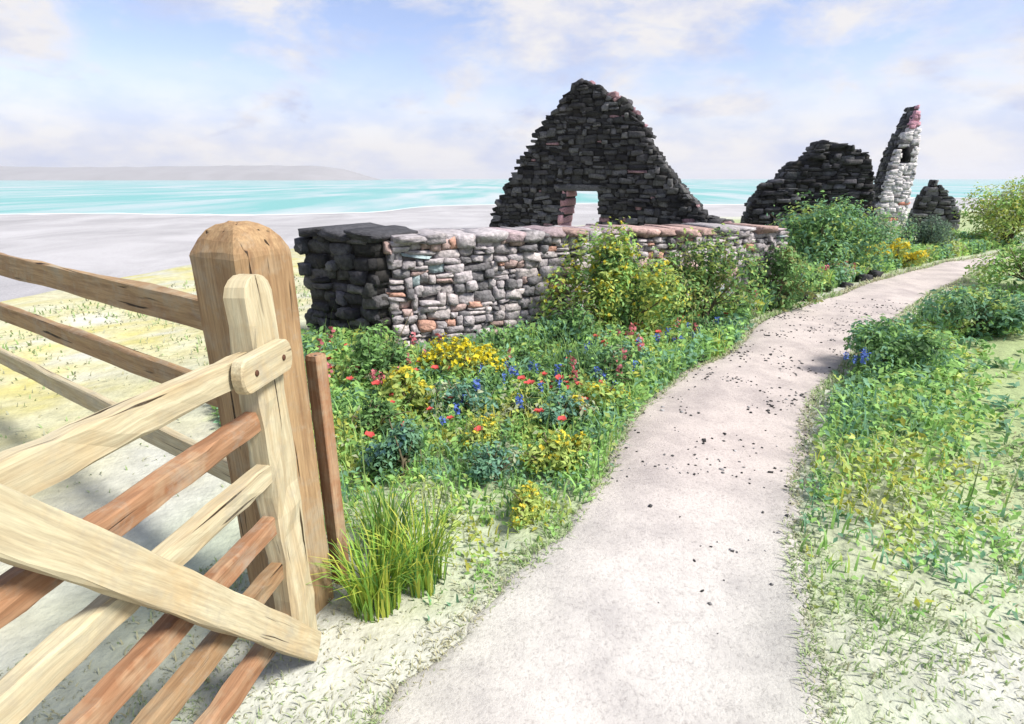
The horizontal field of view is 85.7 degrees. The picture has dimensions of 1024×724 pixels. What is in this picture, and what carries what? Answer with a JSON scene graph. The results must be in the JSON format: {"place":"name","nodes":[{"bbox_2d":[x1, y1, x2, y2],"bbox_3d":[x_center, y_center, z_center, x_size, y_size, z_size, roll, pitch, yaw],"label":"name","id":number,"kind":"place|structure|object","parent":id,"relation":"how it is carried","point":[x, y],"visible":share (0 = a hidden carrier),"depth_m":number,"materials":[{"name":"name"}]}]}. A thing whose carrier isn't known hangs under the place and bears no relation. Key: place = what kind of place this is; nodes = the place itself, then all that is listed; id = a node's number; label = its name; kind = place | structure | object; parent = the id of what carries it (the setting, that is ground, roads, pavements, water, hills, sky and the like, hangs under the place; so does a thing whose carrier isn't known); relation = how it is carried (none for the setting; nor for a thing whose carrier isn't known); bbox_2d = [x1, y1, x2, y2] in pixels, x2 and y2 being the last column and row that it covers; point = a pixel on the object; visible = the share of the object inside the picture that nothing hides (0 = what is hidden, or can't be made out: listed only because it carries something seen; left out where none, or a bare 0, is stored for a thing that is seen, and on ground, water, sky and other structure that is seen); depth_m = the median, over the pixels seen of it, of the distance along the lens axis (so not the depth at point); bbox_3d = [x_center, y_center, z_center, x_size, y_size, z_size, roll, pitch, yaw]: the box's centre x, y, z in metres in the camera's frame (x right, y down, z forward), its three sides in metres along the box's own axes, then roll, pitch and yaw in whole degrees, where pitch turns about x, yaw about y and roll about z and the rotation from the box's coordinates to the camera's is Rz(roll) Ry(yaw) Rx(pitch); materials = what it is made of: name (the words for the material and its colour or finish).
{"place":"outdoors","nodes":[
{"label":"outdoors","id":0,"kind":"place"},
{"bbox_2d":[0,165,380,179],"bbox_3d":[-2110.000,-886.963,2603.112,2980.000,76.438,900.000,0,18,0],"label":"headland","id":1,"kind":"structure","parent":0,"point":[265,172],"depth_m":2284.36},
{"bbox_2d":[0,198,1023,723],"bbox_3d":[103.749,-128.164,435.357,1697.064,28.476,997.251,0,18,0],"label":"ground","id":2,"kind":"structure","parent":0,"point":[144,248],"depth_m":2.61,"materials":[{"name":"beige sand"}]},
{"bbox_2d":[0,252,230,483],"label":"rail fence","id":3,"kind":"object","parent":2,"relation":"on","point":[163,302],"visible":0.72,"depth_m":2.54,"materials":[{"name":"brown wood"}]},
{"bbox_2d":[189,221,333,614],"bbox_3d":[-0.845,0.340,1.952,0.218,1.632,0.218,8,20,24],"label":"gate post","id":4,"kind":"object","parent":2,"relation":"on","point":[221,255],"visible":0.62,"depth_m":1.79,"materials":[{"name":"brown wood"}]},
{"bbox_2d":[0,274,321,723],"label":"timber gate","id":5,"kind":"structure","parent":4,"relation":"attached to","point":[45,548],"depth_m":1.27,"materials":[{"name":"wood"}]},
{"bbox_2d":[314,338,323,349],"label":"valerian","id":6,"kind":"object","parent":2,"relation":"on","point":[321,342],"visible":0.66,"depth_m":4.55,"materials":[{"name":"pink plant"}]},
{"bbox_2d":[305,352,348,585],"bbox_3d":[-0.705,0.497,2.152,0.056,1.108,0.056,7,20,21],"label":"short stake","id":7,"kind":"object","parent":2,"relation":"on","point":[321,406],"visible":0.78,"depth_m":2.08,"materials":[{"name":"brown wood"}]},
{"bbox_2d":[327,362,332,388],"bbox_3d":[-1.321,0.178,4.019,0.106,0.387,0.099,-16,24,-39],"label":"valerian","id":8,"kind":"object","parent":2,"relation":"on","point":[328,366],"visible":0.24,"depth_m":3.95,"materials":[{"name":"pink plant"}]},
{"bbox_2d":[325,326,335,348],"bbox_3d":[-1.641,-0.132,4.888,0.110,0.392,0.110,13,13,12],"label":"valerian","id":9,"kind":"object","parent":2,"relation":"on","point":[332,330],"visible":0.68,"depth_m":4.87,"materials":[{"name":"pink plant"}]},
{"bbox_2d":[294,222,417,342],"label":"stone pier","id":10,"kind":"structure","parent":2,"relation":"on","point":[344,271],"depth_m":5.10,"materials":[{"name":"grey stone"}]},
{"bbox_2d":[362,430,374,456],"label":"poppy","id":11,"kind":"object","parent":2,"relation":"on","point":[369,434],"visible":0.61,"depth_m":3.19,"materials":[{"name":"red plant"}]},
{"bbox_2d":[372,380,379,397],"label":"poppy","id":12,"kind":"object","parent":2,"relation":"on","point":[375,382],"visible":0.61,"depth_m":3.90,"materials":[{"name":"red plant"}]},
{"bbox_2d":[369,369,384,399],"bbox_3d":[-0.941,0.202,3.983,0.099,0.354,0.099,0,27,17],"label":"valerian","id":13,"kind":"object","parent":2,"relation":"on","point":[374,371],"visible":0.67,"depth_m":3.91,"materials":[{"name":"pink plant"}]},
{"bbox_2d":[307,501,450,622],"bbox_3d":[-0.513,0.799,2.121,0.598,0.373,0.534,0,18,0],"label":"grass tuft","id":14,"kind":"object","parent":2,"relation":"on","point":[367,589],"visible":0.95,"depth_m":2.12,"materials":[{"name":"green plant"}]},
{"bbox_2d":[342,311,417,394],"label":"bush","id":15,"kind":"object","parent":2,"relation":"on","point":[370,354],"visible":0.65,"depth_m":4.23,"materials":[{"name":"green plant"}]},
{"bbox_2d":[352,397,410,440],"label":"leafy clump","id":16,"kind":"object","parent":2,"relation":"on","point":[377,412],"visible":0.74,"depth_m":3.53,"materials":[{"name":"green plant"}]},
{"bbox_2d":[379,371,385,398],"bbox_3d":[-0.933,0.204,4.010,0.073,0.324,0.112,-10,21,-27],"label":"valerian","id":17,"kind":"object","parent":2,"relation":"on","point":[383,375],"visible":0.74,"depth_m":3.94,"materials":[{"name":"pink plant"}]},
{"bbox_2d":[356,418,423,484],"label":"bush","id":18,"kind":"object","parent":2,"relation":"on","point":[396,449],"visible":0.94,"depth_m":3.03,"materials":[{"name":"green plant"}]},
{"bbox_2d":[343,470,441,557],"bbox_3d":[-0.555,0.687,2.449,0.513,0.352,0.520,-12,22,-33],"label":"grass tuft","id":19,"kind":"object","parent":2,"relation":"on","point":[378,520],"visible":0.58,"depth_m":2.48,"materials":[{"name":"green plant"}]},
{"bbox_2d":[378,362,436,413],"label":"yellow clump","id":20,"kind":"object","parent":2,"relation":"on","point":[411,382],"visible":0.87,"depth_m":3.88,"materials":[{"name":"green plant"}]},
{"bbox_2d":[409,332,419,354],"bbox_3d":[-0.813,-0.077,4.763,0.085,0.381,0.105,12,22,32],"label":"valerian","id":21,"kind":"object","parent":2,"relation":"on","point":[414,338],"visible":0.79,"depth_m":4.72,"materials":[{"name":"pink plant"}]},
{"bbox_2d":[353,488,478,598],"bbox_3d":[-0.378,0.755,2.249,0.532,0.380,0.571,-6,19,-19],"label":"grass tuft","id":22,"kind":"object","parent":2,"relation":"on","point":[426,582],"visible":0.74,"depth_m":2.26,"materials":[{"name":"green plant"}]},
{"bbox_2d":[430,365,438,386],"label":"poppy","id":23,"kind":"object","parent":2,"relation":"on","point":[434,367],"visible":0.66,"depth_m":4.25,"materials":[{"name":"red plant"}]},
{"bbox_2d":[439,416,449,442],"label":"bluebell","id":24,"kind":"object","parent":2,"relation":"on","point":[442,421],"visible":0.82,"depth_m":3.46,"materials":[{"name":"blue plant"}]},
{"bbox_2d":[451,403,463,432],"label":"bluebell","id":25,"kind":"object","parent":2,"relation":"on","point":[456,411],"visible":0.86,"depth_m":3.53,"materials":[{"name":"blue plant"}]},
{"bbox_2d":[423,378,498,422],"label":"teal clump","id":26,"kind":"object","parent":2,"relation":"on","point":[458,390],"visible":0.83,"depth_m":3.78,"materials":[{"name":"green plant"}]},
{"bbox_2d":[415,332,515,382],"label":"gorse bush","id":27,"kind":"object","parent":2,"relation":"on","point":[451,353],"visible":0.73,"depth_m":4.43,"materials":[{"name":"yellow plant"}]},
{"bbox_2d":[472,379,480,400],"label":"bluebell","id":28,"kind":"object","parent":2,"relation":"on","point":[476,387],"visible":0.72,"depth_m":3.85,"materials":[{"name":"blue plant"}]},
{"bbox_2d":[474,425,484,447],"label":"poppy","id":29,"kind":"object","parent":2,"relation":"on","point":[478,428],"visible":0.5,"depth_m":3.26,"materials":[{"name":"red plant"}]},
{"bbox_2d":[460,414,502,455],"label":"yellow clump","id":30,"kind":"object","parent":2,"relation":"on","point":[488,428],"visible":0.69,"depth_m":3.36,"materials":[{"name":"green plant"}]},
{"bbox_2d":[466,440,525,484],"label":"teal clump","id":31,"kind":"object","parent":2,"relation":"on","point":[491,470],"visible":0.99,"depth_m":3.03,"materials":[{"name":"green plant"}]},
{"bbox_2d":[503,348,532,375],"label":"leafy clump","id":32,"kind":"object","parent":2,"relation":"on","point":[522,354],"visible":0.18,"depth_m":4.64,"materials":[{"name":"green plant"}]},
{"bbox_2d":[508,393,527,430],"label":"bluebell","id":33,"kind":"object","parent":2,"relation":"on","point":[521,405],"visible":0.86,"depth_m":3.50,"materials":[{"name":"blue plant"}]},
{"bbox_2d":[510,366,525,386],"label":"bluebell","id":34,"kind":"object","parent":2,"relation":"on","point":[516,373],"visible":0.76,"depth_m":4.08,"materials":[{"name":"blue plant"}]},
{"bbox_2d":[518,375,525,396],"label":"poppy","id":35,"kind":"object","parent":2,"relation":"on","point":[521,377],"visible":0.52,"depth_m":3.96,"materials":[{"name":"red plant"}]},
{"bbox_2d":[508,390,541,418],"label":"leafy clump","id":36,"kind":"object","parent":2,"relation":"on","point":[529,400],"visible":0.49,"depth_m":3.78,"materials":[{"name":"green plant"}]},
{"bbox_2d":[506,480,546,532],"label":"yellow clump","id":37,"kind":"object","parent":2,"relation":"on","point":[527,502],"visible":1,"depth_m":2.66,"materials":[{"name":"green plant"}]},
{"bbox_2d":[527,379,534,394],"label":"poppy","id":38,"kind":"object","parent":2,"relation":"on","point":[529,381],"visible":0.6,"depth_m":3.87,"materials":[{"name":"red plant"}]},
{"bbox_2d":[533,408,543,440],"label":"poppy","id":39,"kind":"object","parent":2,"relation":"on","point":[539,410],"visible":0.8,"depth_m":3.45,"materials":[{"name":"red plant"}]},
{"bbox_2d":[538,381,543,396],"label":"bluebell","id":40,"kind":"object","parent":2,"relation":"on","point":[542,389],"visible":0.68,"depth_m":3.80,"materials":[{"name":"blue plant"}]},
{"bbox_2d":[539,342,563,360],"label":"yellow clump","id":41,"kind":"object","parent":2,"relation":"on","point":[549,349],"visible":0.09,"depth_m":4.87,"materials":[{"name":"green plant"}]},
{"bbox_2d":[518,429,594,478],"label":"yellow clump","id":42,"kind":"object","parent":2,"relation":"on","point":[553,443],"visible":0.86,"depth_m":3.10,"materials":[{"name":"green plant"}]},
{"bbox_2d":[554,364,561,375],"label":"bluebell","id":43,"kind":"object","parent":2,"relation":"on","point":[557,367],"visible":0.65,"depth_m":4.06,"materials":[{"name":"blue plant"}]},
{"bbox_2d":[555,374,563,386],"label":"poppy","id":44,"kind":"object","parent":2,"relation":"on","point":[558,376],"visible":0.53,"depth_m":3.96,"materials":[{"name":"red plant"}]},
{"bbox_2d":[557,415,567,437],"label":"poppy","id":45,"kind":"object","parent":2,"relation":"on","point":[562,418],"visible":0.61,"depth_m":3.39,"materials":[{"name":"red plant"}]},
{"bbox_2d":[531,390,598,429],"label":"teal clump","id":46,"kind":"object","parent":2,"relation":"on","point":[553,415],"visible":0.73,"depth_m":3.55,"materials":[{"name":"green plant"}]},
{"bbox_2d":[524,328,615,386],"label":"grass tuft","id":47,"kind":"object","parent":2,"relation":"on","point":[559,355],"visible":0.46,"depth_m":4.38,"materials":[{"name":"green plant"}]},
{"bbox_2d":[545,301,598,353],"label":"bush","id":48,"kind":"object","parent":2,"relation":"on","point":[575,325],"visible":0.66,"depth_m":4.84,"materials":[{"name":"green plant"}]},
{"bbox_2d":[568,355,576,393],"bbox_3d":[0.469,0.112,4.187,0.086,0.359,0.079,-7,20,-21],"label":"valerian","id":49,"kind":"object","parent":2,"relation":"on","point":[573,364],"visible":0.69,"depth_m":4.13,"materials":[{"name":"pink plant"}]},
{"bbox_2d":[570,370,577,391],"bbox_3d":[0.436,0.205,3.975,0.093,0.308,0.054,-9,20,-25],"label":"valerian","id":50,"kind":"object","parent":2,"relation":"on","point":[576,374],"visible":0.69,"depth_m":3.95,"materials":[{"name":"pink plant"}]},
{"bbox_2d":[382,222,788,349],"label":"field wall","id":51,"kind":"structure","parent":2,"relation":"on","point":[449,281],"depth_m":5.46,"materials":[{"name":"stone"}]},
{"bbox_2d":[566,379,634,425],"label":"yellow clump","id":52,"kind":"object","parent":2,"relation":"on","point":[603,392],"visible":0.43,"depth_m":3.70,"materials":[{"name":"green plant"}]},
{"bbox_2d":[585,354,632,399],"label":"leafy clump","id":53,"kind":"object","parent":2,"relation":"on","point":[616,377],"visible":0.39,"depth_m":4.16,"materials":[{"name":"green plant"}]},
{"bbox_2d":[528,216,691,335],"bbox_3d":[0.952,-0.748,5.423,1.584,1.336,0.789,0,18,0],"label":"bush","id":54,"kind":"object","parent":2,"relation":"on","point":[612,290],"visible":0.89,"depth_m":5.29,"materials":[{"name":"green plant"}]},
{"bbox_2d":[489,78,733,227],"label":"ruined gable","id":55,"kind":"structure","parent":2,"relation":"on","point":[591,135],"depth_m":13.98,"materials":[{"name":"stone"}]},
{"bbox_2d":[210,227,1023,620],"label":"undergrowth","id":56,"kind":"object","parent":2,"relation":"on","point":[666,357],"visible":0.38,"depth_m":3.92,"materials":[{"name":"green plant"}]},
{"bbox_2d":[616,364,622,375],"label":"valerian","id":57,"kind":"object","parent":2,"relation":"on","point":[619,367],"visible":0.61,"depth_m":4.11,"materials":[{"name":"pink plant"}]},
{"bbox_2d":[619,348,626,360],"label":"valerian","id":58,"kind":"object","parent":2,"relation":"on","point":[624,356],"visible":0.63,"depth_m":4.42,"materials":[{"name":"pink plant"}]},
{"bbox_2d":[604,341,651,364],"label":"teal clump","id":59,"kind":"object","parent":2,"relation":"on","point":[629,349],"visible":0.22,"depth_m":4.62,"materials":[{"name":"green plant"}]},
{"bbox_2d":[625,324,634,335],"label":"valerian","id":60,"kind":"object","parent":2,"relation":"on","point":[631,328],"visible":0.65,"depth_m":4.93,"materials":[{"name":"pink plant"}]},
{"bbox_2d":[637,336,644,365],"bbox_3d":[1.056,-0.038,4.618,0.111,0.395,0.111,-9,29,-28],"label":"valerian","id":61,"kind":"object","parent":2,"relation":"on","point":[642,344],"visible":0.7,"depth_m":4.54,"materials":[{"name":"pink plant"}]},
{"bbox_2d":[654,333,659,342],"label":"bluebell","id":62,"kind":"object","parent":2,"relation":"on","point":[656,339],"visible":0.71,"depth_m":4.93,"materials":[{"name":"blue plant"}]},
{"bbox_2d":[663,329,690,346],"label":"teal clump","id":63,"kind":"object","parent":2,"relation":"on","point":[674,336],"visible":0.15,"depth_m":5.30,"materials":[{"name":"green plant"}]},
{"bbox_2d":[372,254,1018,723],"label":"footpath","id":64,"kind":"structure","parent":2,"relation":"on","point":[582,626],"depth_m":2.29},
{"bbox_2d":[609,298,907,633],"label":"pebbles","id":65,"kind":"object","parent":64,"relation":"on","point":[722,472],"visible":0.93,"depth_m":4.29,"materials":[{"name":"stone"}]},
{"bbox_2d":[635,223,770,321],"bbox_3d":[1.971,-0.868,5.993,1.591,1.249,0.754,0,18,0],"label":"bush","id":66,"kind":"object","parent":2,"relation":"on","point":[697,282],"visible":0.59,"depth_m":5.91,"materials":[{"name":"green plant"}]},
{"bbox_2d":[689,316,721,336],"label":"leafy clump","id":67,"kind":"object","parent":2,"relation":"on","point":[707,325],"visible":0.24,"depth_m":5.48,"materials":[{"name":"green plant"}]},
{"bbox_2d":[710,316,741,328],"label":"teal clump","id":68,"kind":"object","parent":2,"relation":"on","point":[729,321],"visible":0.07,"depth_m":5.88,"materials":[{"name":"green plant"}]},
{"bbox_2d":[723,297,754,326],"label":"leafy clump","id":69,"kind":"object","parent":2,"relation":"on","point":[742,306],"visible":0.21,"depth_m":6.36,"materials":[{"name":"green plant"}]},
{"bbox_2d":[757,286,776,307],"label":"teal clump","id":70,"kind":"object","parent":2,"relation":"on","point":[763,299],"visible":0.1,"depth_m":6.84,"materials":[{"name":"green plant"}]},
{"bbox_2d":[732,237,828,311],"bbox_3d":[3.301,-1.111,7.060,1.242,1.000,0.804,0,18,0],"label":"bush","id":71,"kind":"object","parent":2,"relation":"on","point":[784,264],"visible":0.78,"depth_m":6.86,"materials":[{"name":"green plant"}]},
{"bbox_2d":[799,291,815,301],"bbox_3d":[4.049,-0.898,7.600,0.197,0.132,0.226,0,18,0],"label":"rock","id":72,"kind":"object","parent":2,"relation":"on","point":[805,298],"visible":0.2,"depth_m":7.51,"materials":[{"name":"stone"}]},
{"bbox_2d":[740,140,875,233],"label":"ruined wall","id":73,"kind":"structure","parent":2,"relation":"on","point":[833,169],"depth_m":14.17,"materials":[{"name":"stone"}]},
{"bbox_2d":[817,278,833,291],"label":"leafy clump","id":74,"kind":"object","parent":2,"relation":"on","point":[828,289],"visible":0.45,"depth_m":8.20,"materials":[{"name":"green plant"}]},
{"bbox_2d":[765,190,901,273],"bbox_3d":[5.330,-2.141,9.374,2.089,1.497,1.432,-8,20,-22],"label":"bush","id":75,"kind":"object","parent":2,"relation":"on","point":[827,240],"visible":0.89,"depth_m":9.11,"materials":[{"name":"green plant"}]},
{"bbox_2d":[829,263,855,281],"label":"teal clump","id":76,"kind":"object","parent":2,"relation":"on","point":[849,270],"visible":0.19,"depth_m":8.68,"materials":[{"name":"green plant"}]},
{"bbox_2d":[841,352,849,377],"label":"bluebell","id":77,"kind":"object","parent":2,"relation":"on","point":[844,358],"visible":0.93,"depth_m":4.64,"materials":[{"name":"blue plant"}]},
{"bbox_2d":[840,282,853,287],"bbox_3d":[5.199,-1.202,8.608,0.186,0.117,0.174,-1,18,-3],"label":"rock","id":78,"kind":"object","parent":2,"relation":"on","point":[844,284],"visible":0.77,"depth_m":8.54,"materials":[{"name":"stone"}]},
{"bbox_2d":[848,355,856,376],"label":"bluebell","id":79,"kind":"object","parent":2,"relation":"on","point":[854,362],"visible":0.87,"depth_m":4.55,"materials":[{"name":"blue plant"}]},
{"bbox_2d":[852,347,867,381],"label":"bluebell","id":80,"kind":"object","parent":2,"relation":"on","point":[861,358],"visible":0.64,"depth_m":4.47,"materials":[{"name":"blue plant"}]},
{"bbox_2d":[852,352,870,379],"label":"bluebell","id":81,"kind":"object","parent":2,"relation":"on","point":[862,361],"visible":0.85,"depth_m":4.35,"materials":[{"name":"blue plant"}]},
{"bbox_2d":[855,274,872,281],"bbox_3d":[5.757,-1.363,9.031,0.219,0.172,0.225,5,19,14],"label":"rock","id":82,"kind":"object","parent":2,"relation":"on","point":[862,277],"visible":0.71,"depth_m":8.95,"materials":[{"name":"stone"}]},
{"bbox_2d":[867,269,883,277],"bbox_3d":[6.102,-1.467,9.365,0.210,0.198,0.318,-5,19,-14],"label":"rock","id":83,"kind":"object","parent":2,"relation":"on","point":[875,273],"visible":0.38,"depth_m":9.24,"materials":[{"name":"stone"}]},
{"bbox_2d":[846,208,920,253],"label":"bush","id":84,"kind":"object","parent":2,"relation":"on","point":[890,227],"visible":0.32,"depth_m":10.61,"materials":[{"name":"green plant"}]},
{"bbox_2d":[871,105,921,230],"bbox_3d":[10.809,-5.279,15.610,0.891,3.571,0.704,2,18,6],"label":"ruined chimney stack","id":85,"kind":"object","parent":2,"relation":"on","point":[895,175],"visible":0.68,"depth_m":15.34,"materials":[{"name":"stone"}]},
{"bbox_2d":[863,238,929,267],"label":"gorse bush","id":86,"kind":"object","parent":2,"relation":"on","point":[910,257],"visible":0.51,"depth_m":10.17,"materials":[{"name":"yellow plant"}]},
{"bbox_2d":[843,313,957,378],"bbox_3d":[3.256,-0.084,4.650,0.822,0.586,0.854,10,21,28],"label":"bush","id":87,"kind":"object","parent":2,"relation":"on","point":[889,337],"visible":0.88,"depth_m":4.54,"materials":[{"name":"green plant"}]},
{"bbox_2d":[793,264,1023,644],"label":"undergrowth","id":88,"kind":"object","parent":2,"relation":"on","point":[868,390],"visible":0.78,"depth_m":3.17,"materials":[{"name":"green plant"}]},
{"bbox_2d":[898,214,958,248],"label":"bush","id":89,"kind":"object","parent":2,"relation":"on","point":[935,233],"visible":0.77,"depth_m":12.03,"materials":[{"name":"green plant"}]},
{"bbox_2d":[906,180,960,230],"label":"ruined gable","id":90,"kind":"structure","parent":2,"relation":"on","point":[933,198],"depth_m":16.37,"materials":[{"name":"stone"}]},
{"bbox_2d":[912,283,1023,339],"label":"bush","id":91,"kind":"object","parent":2,"relation":"on","point":[998,312],"visible":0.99,"depth_m":5.79,"materials":[{"name":"green plant"}]},
{"bbox_2d":[951,175,1023,246],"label":"bush","id":92,"kind":"object","parent":2,"relation":"on","point":[1004,220],"visible":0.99,"depth_m":12.98,"materials":[{"name":"green plant"}]},
{"bbox_2d":[962,240,1023,291],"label":"bush","id":93,"kind":"object","parent":2,"relation":"on","point":[1011,262],"visible":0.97,"depth_m":8.30,"materials":[{"name":"green plant"}]},
{"bbox_2d":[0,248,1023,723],"bbox_3d":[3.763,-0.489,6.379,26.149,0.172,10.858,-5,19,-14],"label":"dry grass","id":94,"kind":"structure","parent":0,"point":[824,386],"depth_m":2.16,"materials":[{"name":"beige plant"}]},
{"bbox_2d":[0,179,1023,214],"bbox_3d":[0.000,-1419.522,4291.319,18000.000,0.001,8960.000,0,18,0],"label":"sea","id":95,"kind":"structure","parent":0,"point":[21,197],"depth_m":274.18,"materials":[{"name":"teal liquid"}]},
{"bbox_2d":[0,197,981,215],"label":"surf","id":96,"kind":"structure","parent":95,"relation":"on","point":[320,213],"depth_m":124.62,"materials":[{"name":"grey liquid"}]},
{"bbox_2d":[0,0,1023,178],"label":"sky","id":97,"kind":"structure","parent":0,"point":[378,89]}
]}

